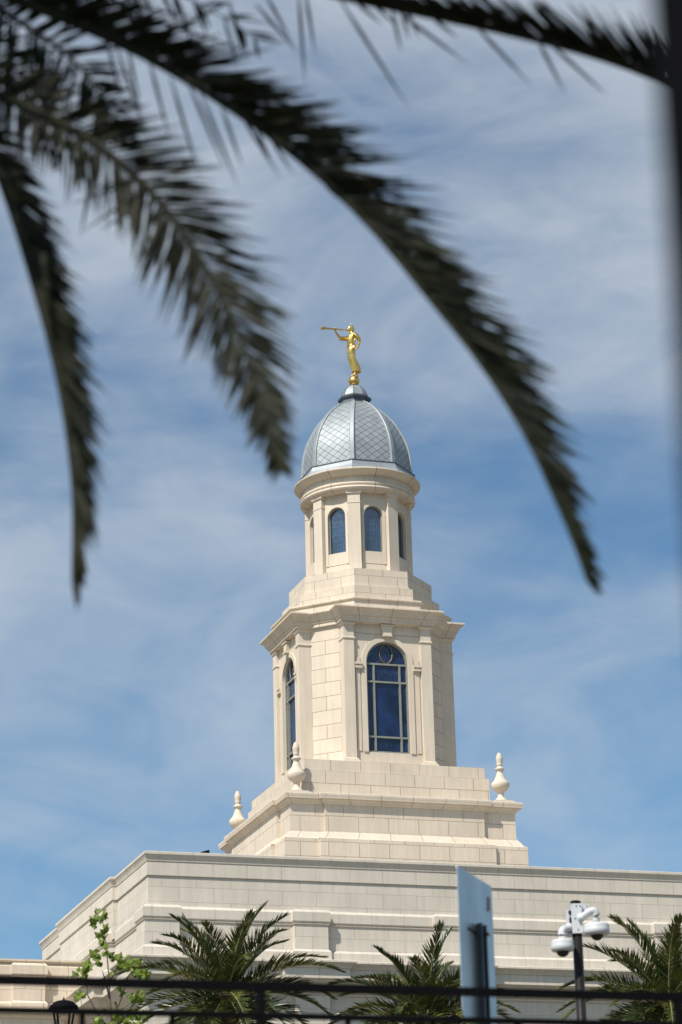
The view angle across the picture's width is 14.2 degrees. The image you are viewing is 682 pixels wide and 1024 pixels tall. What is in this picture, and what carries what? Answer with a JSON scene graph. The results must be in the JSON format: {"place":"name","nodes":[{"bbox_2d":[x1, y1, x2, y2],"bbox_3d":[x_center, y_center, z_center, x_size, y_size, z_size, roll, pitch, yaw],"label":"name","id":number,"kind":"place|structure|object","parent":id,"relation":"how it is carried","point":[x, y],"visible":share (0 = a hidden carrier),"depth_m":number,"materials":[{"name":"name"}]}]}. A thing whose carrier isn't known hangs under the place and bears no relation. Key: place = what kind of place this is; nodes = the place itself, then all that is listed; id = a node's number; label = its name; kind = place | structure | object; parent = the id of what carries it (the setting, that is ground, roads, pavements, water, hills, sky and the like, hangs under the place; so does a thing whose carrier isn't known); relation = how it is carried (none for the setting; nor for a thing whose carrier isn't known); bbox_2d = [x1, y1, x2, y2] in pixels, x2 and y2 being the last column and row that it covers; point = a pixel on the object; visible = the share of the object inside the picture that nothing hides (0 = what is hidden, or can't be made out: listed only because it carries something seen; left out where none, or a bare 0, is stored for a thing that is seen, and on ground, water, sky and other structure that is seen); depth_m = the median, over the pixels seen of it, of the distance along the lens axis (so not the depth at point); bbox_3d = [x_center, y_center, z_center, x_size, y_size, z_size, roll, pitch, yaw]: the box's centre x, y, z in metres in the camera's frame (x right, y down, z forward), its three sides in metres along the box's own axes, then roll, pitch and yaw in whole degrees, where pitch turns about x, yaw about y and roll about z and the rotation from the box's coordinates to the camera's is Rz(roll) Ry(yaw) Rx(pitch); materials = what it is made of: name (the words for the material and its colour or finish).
{"place":"outdoors","nodes":[
{"label":"outdoors","id":0,"kind":"place"},
{"bbox_2d":[0,0,681,959],"label":"sky","id":1,"kind":"structure","parent":0,"point":[133,720],"materials":[{"name":"blue"}]},
{"label":"ground","id":2,"kind":"structure","parent":0,"visible":0},
{"bbox_2d":[49,997,78,1023],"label":"street lamp","id":3,"kind":"object","parent":2,"relation":"on","point":[63,1003],"visible":0.64,"depth_m":37.52,"materials":[{"name":"black metal"}]},
{"bbox_2d":[71,908,151,1023],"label":"young tree","id":4,"kind":"object","parent":2,"relation":"on","point":[138,997],"visible":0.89,"depth_m":39.78,"materials":[{"name":"green plant"}]},
{"bbox_2d":[114,899,345,1023],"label":"palm tree","id":5,"kind":"object","parent":2,"relation":"on","point":[218,964],"visible":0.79,"depth_m":51.54,"materials":[{"name":"green plant"}]},
{"bbox_2d":[0,0,608,611],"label":"palm tree","id":6,"kind":"object","parent":2,"relation":"on","point":[434,276],"visible":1,"depth_m":7.87,"materials":[{"name":"green plant"}]},
{"bbox_2d":[0,384,681,1023],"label":"temple","id":7,"kind":"structure","parent":2,"relation":"on","point":[376,814],"depth_m":77.70,"materials":[{"name":"beige stone"}]},
{"bbox_2d":[285,659,295,770],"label":"window","id":8,"kind":"structure","parent":7,"relation":"in","point":[289,678],"depth_m":82.10,"materials":[{"name":"blue glass"}]},
{"bbox_2d":[313,522,314,562],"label":"lantern window","id":9,"kind":"structure","parent":7,"relation":"in","point":[313,522],"depth_m":84.10,"materials":[{"name":"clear glass"}]},
{"bbox_2d":[329,508,345,554],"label":"lantern window","id":10,"kind":"structure","parent":7,"relation":"in","point":[337,535],"depth_m":83.17,"materials":[{"name":"blue glass"}]},
{"bbox_2d":[321,326,360,384],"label":"statue","id":11,"kind":"object","parent":7,"relation":"on","point":[350,339],"visible":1,"depth_m":86.23,"materials":[{"name":"gold metal"}]},
{"bbox_2d":[364,506,382,551],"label":"lantern window","id":12,"kind":"structure","parent":7,"relation":"in","point":[372,516],"depth_m":83.09,"materials":[{"name":"blue glass"}]},
{"bbox_2d":[366,642,409,753],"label":"window","id":13,"kind":"structure","parent":7,"relation":"in","point":[386,663],"depth_m":80.49,"materials":[{"name":"blue glass"}]},
{"bbox_2d":[398,513,403,558],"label":"lantern window","id":14,"kind":"structure","parent":7,"relation":"in","point":[400,524],"depth_m":83.88,"materials":[{"name":"blue glass"}]},
{"bbox_2d":[0,975,681,1023],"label":"fence","id":15,"kind":"object","parent":2,"relation":"on","point":[260,1015],"visible":1,"depth_m":13.31,"materials":[{"name":"black metal"}]},
{"bbox_2d":[328,920,522,1023],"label":"palm tree","id":16,"kind":"object","parent":2,"relation":"on","point":[421,1005],"visible":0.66,"depth_m":51.46,"materials":[{"name":"green plant"}]},
{"bbox_2d":[456,866,496,1017],"bbox_3d":[1.011,4.964,17.690,0.092,5.293,0.802,-8,-20,18],"label":"road sign","id":17,"kind":"object","parent":2,"relation":"on","point":[476,939],"visible":0.91,"depth_m":18.33,"materials":[{"name":"metal"}]},
{"bbox_2d":[340,0,656,107],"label":"palm tree","id":18,"kind":"object","parent":2,"relation":"on","point":[564,35],"visible":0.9,"depth_m":8.02,"materials":[{"name":"green plant"}]},
{"bbox_2d":[551,900,609,1019],"bbox_3d":[2.513,7.237,26.907,0.606,6.925,0.300,-2,-19,2],"label":"camera mast","id":19,"kind":"object","parent":2,"relation":"on","point":[578,913],"visible":1,"depth_m":27.86,"materials":[{"name":"white metal"}]},
{"bbox_2d":[555,912,681,1021],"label":"palm tree","id":20,"kind":"object","parent":2,"relation":"on","point":[659,976],"visible":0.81,"depth_m":49.19,"materials":[{"name":"green plant"}]},
{"bbox_2d":[651,0,681,438],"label":"pole","id":21,"kind":"object","parent":2,"relation":"on","point":[667,24],"depth_m":1.96,"materials":[{"name":"black metal"}]}
]}

